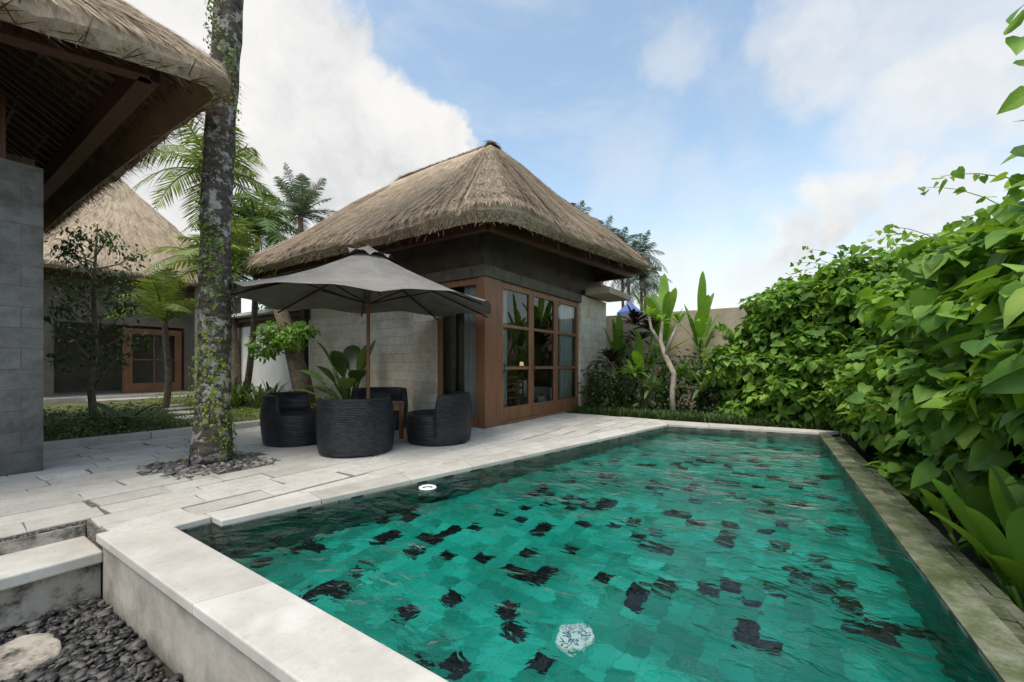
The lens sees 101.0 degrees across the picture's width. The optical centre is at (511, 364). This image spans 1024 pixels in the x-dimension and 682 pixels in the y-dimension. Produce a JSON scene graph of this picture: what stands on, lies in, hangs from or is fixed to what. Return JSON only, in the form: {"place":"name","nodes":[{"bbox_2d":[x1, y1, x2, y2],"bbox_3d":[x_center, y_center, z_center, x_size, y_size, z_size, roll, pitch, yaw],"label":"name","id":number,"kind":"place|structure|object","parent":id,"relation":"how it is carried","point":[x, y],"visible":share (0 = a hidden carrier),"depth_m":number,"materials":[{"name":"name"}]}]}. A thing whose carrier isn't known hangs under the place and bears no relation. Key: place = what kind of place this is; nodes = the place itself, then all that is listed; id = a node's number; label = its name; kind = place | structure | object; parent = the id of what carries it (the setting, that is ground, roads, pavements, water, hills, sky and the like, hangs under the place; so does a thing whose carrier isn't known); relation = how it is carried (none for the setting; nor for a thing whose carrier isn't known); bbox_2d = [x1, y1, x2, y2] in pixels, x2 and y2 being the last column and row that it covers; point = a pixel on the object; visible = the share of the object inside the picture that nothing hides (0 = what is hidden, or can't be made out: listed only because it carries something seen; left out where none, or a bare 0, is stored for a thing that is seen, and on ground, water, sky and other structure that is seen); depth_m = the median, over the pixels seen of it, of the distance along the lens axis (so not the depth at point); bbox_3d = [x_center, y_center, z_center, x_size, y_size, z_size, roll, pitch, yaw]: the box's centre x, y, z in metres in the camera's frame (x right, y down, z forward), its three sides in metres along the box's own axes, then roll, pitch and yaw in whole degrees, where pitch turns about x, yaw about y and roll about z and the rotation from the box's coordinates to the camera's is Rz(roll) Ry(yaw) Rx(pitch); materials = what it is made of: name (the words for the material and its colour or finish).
{"place":"outdoors","nodes":[
{"label":"outdoors","id":0,"kind":"place"},
{"bbox_2d":[43,397,259,441],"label":"lawn","id":1,"kind":"structure","parent":0,"point":[65,404],"depth_m":10.19,"materials":[{"name":"green plant"}]},
{"bbox_2d":[43,219,156,419],"bbox_3d":[-8.497,-0.855,8.562,2.231,4.024,1.708,0,0,-2],"label":"garden tree","id":2,"kind":"object","parent":1,"relation":"on","point":[93,359],"visible":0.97,"depth_m":8.46,"materials":[{"name":"green plant"}]},
{"bbox_2d":[43,399,192,441],"bbox_3d":[-6.927,0.926,6.954,2.516,0.583,2.740,0,0,34],"label":"ground cover","id":3,"kind":"object","parent":1,"relation":"on","point":[73,423],"visible":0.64,"depth_m":7.03,"materials":[{"name":"green plant"}]},
{"bbox_2d":[82,402,156,430],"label":"leaf plant","id":4,"kind":"object","parent":1,"relation":"on","point":[107,409],"visible":0.79,"depth_m":7.01,"materials":[{"name":"green plant"}]},
{"bbox_2d":[43,179,245,402],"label":"thatched house","id":5,"kind":"structure","parent":1,"relation":"on","point":[138,220],"depth_m":15.02,"materials":[{"name":"plant"}]},
{"bbox_2d":[122,328,181,393],"bbox_3d":[-12.781,-0.130,15.040,0.090,2.240,1.650,0,0,34],"label":"door","id":6,"kind":"structure","parent":5,"relation":"in","point":[127,385],"depth_m":14.99,"materials":[{"name":"red wood"}]},
{"bbox_2d":[106,268,198,408],"bbox_3d":[-8.814,-0.652,10.456,2.720,3.637,2.109,0,0,-10],"label":"palm tree","id":7,"kind":"object","parent":1,"relation":"on","point":[165,308],"visible":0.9,"depth_m":10.48,"materials":[{"name":"green plant"}]},
{"bbox_2d":[162,407,189,409],"bbox_3d":[-8.412,1.120,10.608,0.682,0.060,0.562,0,0,34],"label":"stepping stone","id":8,"kind":"object","parent":1,"relation":"on","point":[176,408],"visible":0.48,"depth_m":10.46,"materials":[{"name":"grey stone"}]},
{"bbox_2d":[169,410,193,413],"bbox_3d":[-7.553,1.120,9.742,0.701,0.060,0.569,0,0,34],"label":"stepping stone","id":9,"kind":"object","parent":1,"relation":"on","point":[183,412],"visible":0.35,"depth_m":9.59,"materials":[{"name":"grey stone"}]},
{"bbox_2d":[174,415,193,418],"bbox_3d":[-6.692,1.120,8.863,0.680,0.060,0.600,0,0,34],"label":"stepping stone","id":10,"kind":"object","parent":1,"relation":"on","point":[185,417],"visible":0.23,"depth_m":8.69,"materials":[{"name":"grey stone"}]},
{"bbox_2d":[123,118,290,388],"bbox_3d":[-10.025,-3.369,14.063,4.397,9.072,4.625,0,0,-42],"label":"palm tree","id":11,"kind":"object","parent":1,"relation":"on","point":[194,158],"visible":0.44,"depth_m":14.44,"materials":[{"name":"green plant"}]},
{"bbox_2d":[141,216,284,316],"bbox_3d":[-7.286,-1.313,10.944,3.770,4.967,3.909,0,0,34],"label":"palm tree","id":12,"kind":"object","parent":1,"relation":"on","point":[245,240],"visible":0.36,"depth_m":10.74,"materials":[{"name":"green plant"}]},
{"bbox_2d":[149,389,316,421],"bbox_3d":[-7.303,0.962,10.655,6.753,0.491,2.243,0,0,34],"label":"ground cover","id":13,"kind":"object","parent":1,"relation":"on","point":[186,400],"visible":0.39,"depth_m":11.41,"materials":[{"name":"green plant"}]},
{"bbox_2d":[231,374,243,406],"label":"agave plant","id":14,"kind":"object","parent":1,"relation":"on","point":[235,383],"visible":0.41,"depth_m":11.04,"materials":[{"name":"green plant"}]},
{"bbox_2d":[179,188,299,401],"bbox_3d":[-7.561,-1.932,12.573,3.886,6.195,3.753,0,0,9],"label":"palm tree","id":15,"kind":"object","parent":1,"relation":"on","point":[268,222],"visible":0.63,"depth_m":12.37,"materials":[{"name":"green plant"}]},
{"bbox_2d":[231,381,256,407],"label":"agave plant","id":16,"kind":"object","parent":1,"relation":"on","point":[237,398],"visible":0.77,"depth_m":10.73,"materials":[{"name":"green plant"}]},
{"bbox_2d":[234,378,257,404],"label":"agave plant","id":17,"kind":"object","parent":1,"relation":"on","point":[246,390],"visible":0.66,"depth_m":11.75,"materials":[{"name":"green plant"}]},
{"bbox_2d":[232,383,283,409],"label":"agave plant","id":18,"kind":"object","parent":1,"relation":"on","point":[258,394],"visible":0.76,"depth_m":10.35,"materials":[{"name":"green plant"}]},
{"bbox_2d":[232,309,310,396],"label":"garden wall","id":19,"kind":"structure","parent":1,"relation":"on","point":[271,372],"depth_m":13.74,"materials":[{"name":"white paint"}]},
{"bbox_2d":[258,379,286,393],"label":"agave plant","id":20,"kind":"object","parent":1,"relation":"on","point":[273,390],"visible":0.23,"depth_m":10.98,"materials":[{"name":"green plant"}]},
{"bbox_2d":[244,309,320,408],"bbox_3d":[-5.631,-0.172,10.208,2.038,2.757,1.086,0,0,14],"label":"tree","id":21,"kind":"object","parent":1,"relation":"on","point":[289,336],"visible":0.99,"depth_m":10.21,"materials":[{"name":"green plant"}]},
{"bbox_2d":[259,162,334,245],"bbox_3d":[-13.723,-5.975,27.964,6.220,14.270,5.952,0,0,-22],"label":"palm tree","id":22,"kind":"object","parent":1,"relation":"on","point":[298,203],"visible":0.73,"depth_m":27.54,"materials":[{"name":"green plant"}]},
{"bbox_2d":[0,413,657,597],"bbox_3d":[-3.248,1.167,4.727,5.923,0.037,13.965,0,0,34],"label":"pavement","id":23,"kind":"structure","parent":0,"point":[137,500],"depth_m":4.41,"materials":[{"name":"stone"}]},
{"bbox_2d":[0,0,246,475],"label":"thatched pavilion","id":24,"kind":"structure","parent":23,"relation":"on","point":[97,96],"depth_m":4.52,"materials":[{"name":"brown plant"}]},
{"bbox_2d":[43,420,259,450],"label":"curb","id":25,"kind":"structure","parent":23,"relation":"on","point":[82,442],"depth_m":6.30,"materials":[{"name":"concrete"}]},
{"bbox_2d":[135,450,281,479],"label":"pebbles","id":26,"kind":"object","parent":23,"relation":"on","point":[169,472],"visible":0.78,"depth_m":4.73,"materials":[{"name":"grey gravel"}]},
{"bbox_2d":[180,0,243,465],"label":"palm tree","id":27,"kind":"object","parent":23,"relation":"on","point":[212,440],"visible":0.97,"depth_m":4.89,"materials":[{"name":"grey plant"}]},
{"bbox_2d":[260,391,316,445],"bbox_3d":[-3.184,0.777,6.296,0.990,0.707,0.990,0,0,0],"label":"wicker chair","id":28,"kind":"object","parent":23,"relation":"on","point":[287,419],"visible":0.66,"depth_m":5.89,"materials":[{"name":"black wicker"}]},
{"bbox_2d":[315,397,394,456],"bbox_3d":[-2.062,0.777,5.599,0.990,0.707,0.990,0,0,-9],"label":"wicker chair","id":29,"kind":"object","parent":23,"relation":"on","point":[354,427],"visible":1,"depth_m":5.18,"materials":[{"name":"black wicker"}]},
{"bbox_2d":[231,244,490,398],"bbox_3d":[-2.185,-0.335,6.418,3.822,2.970,3.822,0,0,34],"label":"patio umbrella","id":30,"kind":"object","parent":23,"relation":"on","point":[367,280],"visible":0.94,"depth_m":6.40,"materials":[{"name":"grey fabric"}]},
{"bbox_2d":[352,387,407,429],"bbox_3d":[-2.373,0.777,7.570,0.990,0.707,0.990,0,0,-9],"label":"wicker chair","id":31,"kind":"object","parent":23,"relation":"on","point":[397,393],"visible":0.24,"depth_m":7.79,"materials":[{"name":"black wicker"}]},
{"bbox_2d":[392,401,403,438],"bbox_3d":[-2.188,0.860,6.420,0.754,0.580,0.760,0,0,34],"label":"table","id":32,"kind":"object","parent":23,"relation":"on","point":[398,405],"visible":0.2,"depth_m":6.49,"materials":[{"name":"brown wood"}]},
{"bbox_2d":[406,391,471,444],"bbox_3d":[-1.093,0.777,6.357,0.990,0.707,0.990,0,0,4],"label":"wicker chair","id":33,"kind":"object","parent":23,"relation":"on","point":[447,420],"visible":1,"depth_m":5.95,"materials":[{"name":"black wicker"}]},
{"bbox_2d":[507,374,517,404],"bbox_3d":[-0.175,0.660,8.862,0.440,0.920,0.440,0,0,34],"label":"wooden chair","id":34,"kind":"object","parent":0,"point":[515,397],"visible":0.28,"depth_m":8.85,"materials":[{"name":"brown wood"}]},
{"bbox_2d":[4,509,1023,681],"bbox_3d":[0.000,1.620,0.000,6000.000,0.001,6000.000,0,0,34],"label":"ground","id":35,"kind":"structure","parent":0,"point":[987,571],"depth_m":2.72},
{"bbox_2d":[0,524,102,629],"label":"garden step","id":36,"kind":"object","parent":35,"relation":"on","point":[44,573],"visible":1,"depth_m":2.76,"materials":[{"name":"stone"}]},
{"bbox_2d":[0,597,181,681],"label":"pebbles","id":37,"kind":"object","parent":35,"relation":"on","point":[84,613],"visible":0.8,"depth_m":2.37,"materials":[{"name":"grey gravel"}]},
{"bbox_2d":[0,633,61,680],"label":"stepping stone","id":38,"kind":"object","parent":37,"relation":"on","point":[29,653],"visible":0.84,"depth_m":2.31,"materials":[{"name":"beige stone"}]},
{"bbox_2d":[240,140,652,428],"bbox_3d":[-1.710,-1.920,11.241,9.290,7.100,7.302,0,0,34],"label":"thatched villa","id":39,"kind":"object","parent":35,"relation":"on","point":[491,220],"visible":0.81,"depth_m":8.91,"materials":[{"name":"plant"}]},
{"bbox_2d":[438,278,477,425],"bbox_3d":[-1.002,-0.228,8.009,1.033,2.715,0.080,0,0,34],"label":"door","id":40,"kind":"structure","parent":39,"relation":"in","point":[468,282],"depth_m":8.14,"materials":[{"name":"brown wood"}]},
{"bbox_2d":[464,285,475,417],"bbox_3d":[-0.771,-0.220,8.023,0.350,2.580,0.087,0,0,34],"label":"curtain","id":41,"kind":"object","parent":39,"relation":"hanging from","point":[469,353],"visible":0.48,"depth_m":8.02,"materials":[{"name":"grey fabric"}]},
{"bbox_2d":[503,289,506,406],"bbox_3d":[-0.189,-0.220,8.304,0.087,2.580,0.240,0,0,34],"label":"curtain","id":42,"kind":"object","parent":39,"relation":"hanging from","point":[505,347],"visible":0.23,"depth_m":8.35,"materials":[{"name":"grey fabric"}]},
{"bbox_2d":[502,282,531,421],"bbox_3d":[0.103,-0.243,8.506,0.140,2.685,1.132,0,0,34],"label":"door","id":43,"kind":"structure","parent":39,"relation":"in","point":[509,413],"depth_m":8.72,"materials":[{"name":"brown wood"}]},
{"bbox_2d":[532,290,555,415],"bbox_3d":[0.729,-0.243,9.435,0.140,2.685,1.092,0,0,34],"label":"door","id":44,"kind":"structure","parent":39,"relation":"in","point":[543,407],"depth_m":9.55,"materials":[{"name":"red wood"}]},
{"bbox_2d":[559,304,571,398],"bbox_3d":[1.332,-0.220,10.560,0.087,2.580,0.700,0,0,34],"label":"curtain","id":45,"kind":"object","parent":39,"relation":"hanging from","point":[565,351],"visible":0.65,"depth_m":10.49,"materials":[{"name":"grey fabric"}]},
{"bbox_2d":[556,297,577,410],"bbox_3d":[1.343,-0.243,10.408,0.070,2.685,1.192,0,0,34],"label":"door","id":46,"kind":"structure","parent":39,"relation":"in","point":[565,403],"depth_m":10.49,"materials":[{"name":"red wood"}]},
{"bbox_2d":[585,285,629,301],"bbox_3d":[2.653,-1.940,11.599,0.670,0.220,1.600,0,0,34],"label":"concrete canopy","id":47,"kind":"object","parent":39,"relation":"attached to","point":[605,293],"visible":1,"depth_m":11.16,"materials":[{"name":"paint"}]},
{"bbox_2d":[96,420,1023,681],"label":"swimming pool","id":48,"kind":"structure","parent":35,"relation":"in","point":[188,608],"depth_m":2.25,"materials":[{"name":"stone"}]},
{"bbox_2d":[182,427,999,681],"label":"water","id":49,"kind":"structure","parent":48,"relation":"in","point":[672,554],"depth_m":2.48,"materials":[{"name":"teal liquid"}]},
{"bbox_2d":[419,484,435,489],"bbox_3d":[-0.822,1.214,4.112,0.172,0.052,0.172,0,0,34],"label":"floating dispenser","id":50,"kind":"object","parent":49,"relation":"on","point":[427,488],"visible":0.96,"depth_m":4.09,"materials":[{"name":"white plastic"}]},
{"bbox_2d":[571,200,600,221],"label":"palm tree","id":51,"kind":"object","parent":35,"relation":"on","point":[582,204],"visible":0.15,"depth_m":29.34,"materials":[{"name":"green plant"}]},
{"bbox_2d":[598,215,624,301],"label":"palm tree","id":52,"kind":"object","parent":35,"relation":"on","point":[610,218],"visible":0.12,"depth_m":29.86,"materials":[{"name":"green plant"}]},
{"bbox_2d":[603,242,652,303],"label":"palm tree","id":53,"kind":"object","parent":35,"relation":"on","point":[628,288],"visible":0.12,"depth_m":29.02,"materials":[{"name":"green plant"}]},
{"bbox_2d":[617,301,640,314],"bbox_3d":[4.749,-0.515,17.060,0.940,4.270,0.940,0,0,34],"label":"blue parasol","id":54,"kind":"object","parent":35,"relation":"on","point":[624,310],"visible":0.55,"depth_m":16.80,"materials":[{"name":"fabric"}]},
{"bbox_2d":[612,227,650,308],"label":"palm tree","id":55,"kind":"object","parent":35,"relation":"on","point":[628,240],"visible":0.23,"depth_m":30.21,"materials":[{"name":"green plant"}]},
{"bbox_2d":[617,230,667,310],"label":"palm tree","id":56,"kind":"object","parent":35,"relation":"on","point":[643,250],"visible":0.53,"depth_m":30.00,"materials":[{"name":"green plant"}]},
{"bbox_2d":[622,257,672,313],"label":"palm tree","id":57,"kind":"object","parent":35,"relation":"on","point":[645,280],"visible":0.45,"depth_m":29.46,"materials":[{"name":"green plant"}]},
{"bbox_2d":[606,307,752,408],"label":"garden wall","id":58,"kind":"structure","parent":35,"relation":"on","point":[729,318],"depth_m":11.55,"materials":[{"name":"paint"}]},
{"bbox_2d":[568,405,908,464],"bbox_3d":[5.501,1.390,8.713,8.620,0.440,3.800,0,0,34],"label":"flower bed","id":59,"kind":"object","parent":35,"relation":"on","point":[868,455],"depth_m":6.76,"materials":[{"name":"soil"}]},
{"bbox_2d":[603,314,634,401],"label":"banana plant","id":60,"kind":"object","parent":59,"relation":"on","point":[615,344],"visible":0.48,"depth_m":11.02,"materials":[{"name":"green plant"}]},
{"bbox_2d":[608,392,643,411],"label":"shrub","id":61,"kind":"object","parent":59,"relation":"on","point":[625,402],"visible":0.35,"depth_m":10.28,"materials":[{"name":"green plant"}]},
{"bbox_2d":[615,304,647,323],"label":"cordyline plant","id":62,"kind":"object","parent":59,"relation":"on","point":[634,314],"visible":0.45,"depth_m":10.87,"materials":[{"name":"purple plant"}]},
{"bbox_2d":[616,358,650,377],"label":"shrub","id":63,"kind":"object","parent":59,"relation":"on","point":[634,369],"visible":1,"depth_m":9.85,"materials":[{"name":"green plant"}]},
{"bbox_2d":[619,330,651,344],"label":"cordyline plant","id":64,"kind":"object","parent":59,"relation":"on","point":[643,335],"visible":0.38,"depth_m":10.55,"materials":[{"name":"purple plant"}]},
{"bbox_2d":[627,316,668,330],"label":"cordyline plant","id":65,"kind":"object","parent":59,"relation":"on","point":[646,325],"visible":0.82,"depth_m":10.47,"materials":[{"name":"purple plant"}]},
{"bbox_2d":[616,329,688,409],"bbox_3d":[3.368,0.130,10.698,1.694,2.090,1.872,0,0,-14],"label":"banana plant","id":66,"kind":"object","parent":59,"relation":"on","point":[637,355],"visible":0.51,"depth_m":10.51,"materials":[{"name":"green plant"}]},
{"bbox_2d":[578,347,735,414],"bbox_3d":[3.828,0.399,10.366,4.408,1.900,1.690,0,0,24],"label":"shrub border","id":67,"kind":"object","parent":59,"relation":"on","point":[707,400],"visible":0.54,"depth_m":10.36,"materials":[{"name":"green plant"}]},
{"bbox_2d":[576,372,610,393],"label":"shrub","id":68,"kind":"object","parent":67,"relation":"on","point":[592,378],"visible":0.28,"depth_m":10.99,"materials":[{"name":"green plant"}]},
{"bbox_2d":[580,385,610,398],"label":"shrub","id":69,"kind":"object","parent":67,"relation":"attached to","point":[597,392],"visible":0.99,"depth_m":10.33,"materials":[{"name":"green plant"}]},
{"bbox_2d":[593,346,627,366],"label":"cordyline plant","id":70,"kind":"object","parent":67,"relation":"on","point":[610,355],"visible":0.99,"depth_m":10.59,"materials":[{"name":"purple plant"}]},
{"bbox_2d":[602,376,627,393],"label":"shrub","id":71,"kind":"object","parent":67,"relation":"attached to","point":[613,389],"visible":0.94,"depth_m":10.32,"materials":[{"name":"green plant"}]},
{"bbox_2d":[626,372,678,398],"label":"shrub","id":72,"kind":"object","parent":67,"relation":"attached to","point":[652,388],"visible":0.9,"depth_m":10.02,"materials":[{"name":"green plant"}]},
{"bbox_2d":[654,362,706,377],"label":"shrub","id":73,"kind":"object","parent":67,"relation":"on","point":[683,368],"visible":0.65,"depth_m":10.01,"materials":[{"name":"green plant"}]},
{"bbox_2d":[677,372,703,385],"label":"shrub","id":74,"kind":"object","parent":67,"relation":"on","point":[690,377],"visible":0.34,"depth_m":9.80,"materials":[{"name":"green plant"}]},
{"bbox_2d":[671,370,731,398],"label":"shrub","id":75,"kind":"object","parent":67,"relation":"attached to","point":[704,383],"visible":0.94,"depth_m":9.29,"materials":[{"name":"green plant"}]},
{"bbox_2d":[688,383,728,396],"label":"shrub","id":76,"kind":"object","parent":67,"relation":"on","point":[717,389],"visible":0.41,"depth_m":9.43,"materials":[{"name":"green plant"}]},
{"bbox_2d":[732,367,765,380],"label":"shrub","id":77,"kind":"object","parent":67,"relation":"on","point":[744,373],"visible":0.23,"depth_m":8.73,"materials":[{"name":"green plant"}]},
{"bbox_2d":[632,274,682,398],"bbox_3d":[3.671,-0.611,10.928,1.153,3.566,1.300,0,0,-24],"label":"banana plant","id":78,"kind":"object","parent":59,"relation":"on","point":[664,301],"visible":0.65,"depth_m":10.80,"materials":[{"name":"green plant"}]},
{"bbox_2d":[640,307,689,411],"bbox_3d":[3.541,-0.066,9.825,1.238,2.550,0.732,0,0,34],"label":"frangipani tree","id":79,"kind":"object","parent":59,"relation":"on","point":[659,339],"visible":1,"depth_m":9.60,"materials":[{"name":"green plant"}]},
{"bbox_2d":[656,398,688,409],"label":"shrub","id":80,"kind":"object","parent":59,"relation":"on","point":[669,404],"visible":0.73,"depth_m":10.18,"materials":[{"name":"green plant"}]},
{"bbox_2d":[566,404,828,429],"bbox_3d":[3.655,1.072,9.148,5.258,0.196,1.112,0,0,34],"label":"grass edging","id":81,"kind":"object","parent":59,"relation":"on","point":[681,415],"depth_m":8.86,"materials":[{"name":"green plant"}]},
{"bbox_2d":[671,271,723,410],"bbox_3d":[4.652,-0.568,10.585,1.188,3.480,1.223,0,0,-21],"label":"banana plant","id":82,"kind":"object","parent":59,"relation":"on","point":[699,329],"visible":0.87,"depth_m":10.41,"materials":[{"name":"green plant"}]},
{"bbox_2d":[697,265,849,428],"bbox_3d":[5.577,-0.168,8.855,3.164,3.728,2.882,0,0,34],"label":"vine hedge","id":83,"kind":"object","parent":59,"relation":"on","point":[790,383],"visible":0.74,"depth_m":8.35,"materials":[{"name":"green plant"}]},
{"bbox_2d":[715,395,742,411],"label":"shrub","id":84,"kind":"object","parent":83,"relation":"on","point":[730,407],"visible":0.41,"depth_m":8.97,"materials":[{"name":"green plant"}]},
{"bbox_2d":[783,229,945,436],"bbox_3d":[6.588,-0.350,7.439,3.074,4.202,3.479,0,0,34],"label":"vine hedge","id":85,"kind":"object","parent":59,"relation":"on","point":[858,276],"visible":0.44,"depth_m":7.56,"materials":[{"name":"green plant"}]},
{"bbox_2d":[835,179,1023,519],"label":"vine hedge","id":86,"kind":"object","parent":35,"relation":"on","point":[878,423],"visible":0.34,"depth_m":5.35,"materials":[{"name":"green plant"}]},
{"bbox_2d":[871,154,1023,559],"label":"vine hedge","id":87,"kind":"object","parent":35,"relation":"on","point":[964,402],"visible":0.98,"depth_m":3.51,"materials":[{"name":"green plant"}]},
{"bbox_2d":[996,5,1023,156],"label":"vine branch","id":88,"kind":"object","parent":87,"relation":"attached to","point":[1015,97],"visible":1,"depth_m":2.56,"materials":[{"name":"green plant"}]},
{"bbox_2d":[919,464,997,565],"bbox_3d":[3.656,1.214,3.444,0.422,0.780,0.441,0,0,-37],"label":"leaf plant","id":89,"kind":"object","parent":35,"relation":"on","point":[978,498],"visible":0.58,"depth_m":3.35,"materials":[{"name":"green plant"}]},
{"bbox_2d":[930,461,1023,612],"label":"leaf plant","id":90,"kind":"object","parent":35,"relation":"on","point":[983,535],"visible":0.99,"depth_m":2.56,"materials":[{"name":"green plant"}]},
{"bbox_2d":[507,373,524,405],"bbox_3d":[-0.005,0.660,9.652,0.440,0.920,0.440,0,0,34],"label":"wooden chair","id":91,"kind":"object","parent":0,"point":[520,387],"visible":0.56,"depth_m":9.60,"materials":[{"name":"brown wood"}]},
{"bbox_2d":[507,378,538,386],"bbox_3d":[-0.014,0.740,10.623,0.700,0.760,1.600,0,0,34],"label":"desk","id":92,"kind":"object","parent":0,"point":[535,381],"visible":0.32,"depth_m":10.87,"materials":[{"name":"brown wood"}]},
{"bbox_2d":[517,380,551,404],"bbox_3d":[0.555,0.735,10.125,0.600,0.730,0.710,0,0,34],"label":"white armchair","id":93,"kind":"object","parent":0,"point":[541,394],"visible":0.27,"depth_m":10.05,"materials":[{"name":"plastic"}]},
{"bbox_2d":[121,0,1023,315],"label":"sky","id":94,"kind":"structure","parent":0,"point":[744,135],"materials":[{"name":"blue"}]},
{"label":"flower bed","id":95,"kind":"structure","parent":0,"visible":0},
{"bbox_2d":[290,340,375,398],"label":"leaf plant","id":96,"kind":"object","parent":95,"relation":"on","point":[350,358],"visible":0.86,"depth_m":9.26,"materials":[{"name":"green plant"}]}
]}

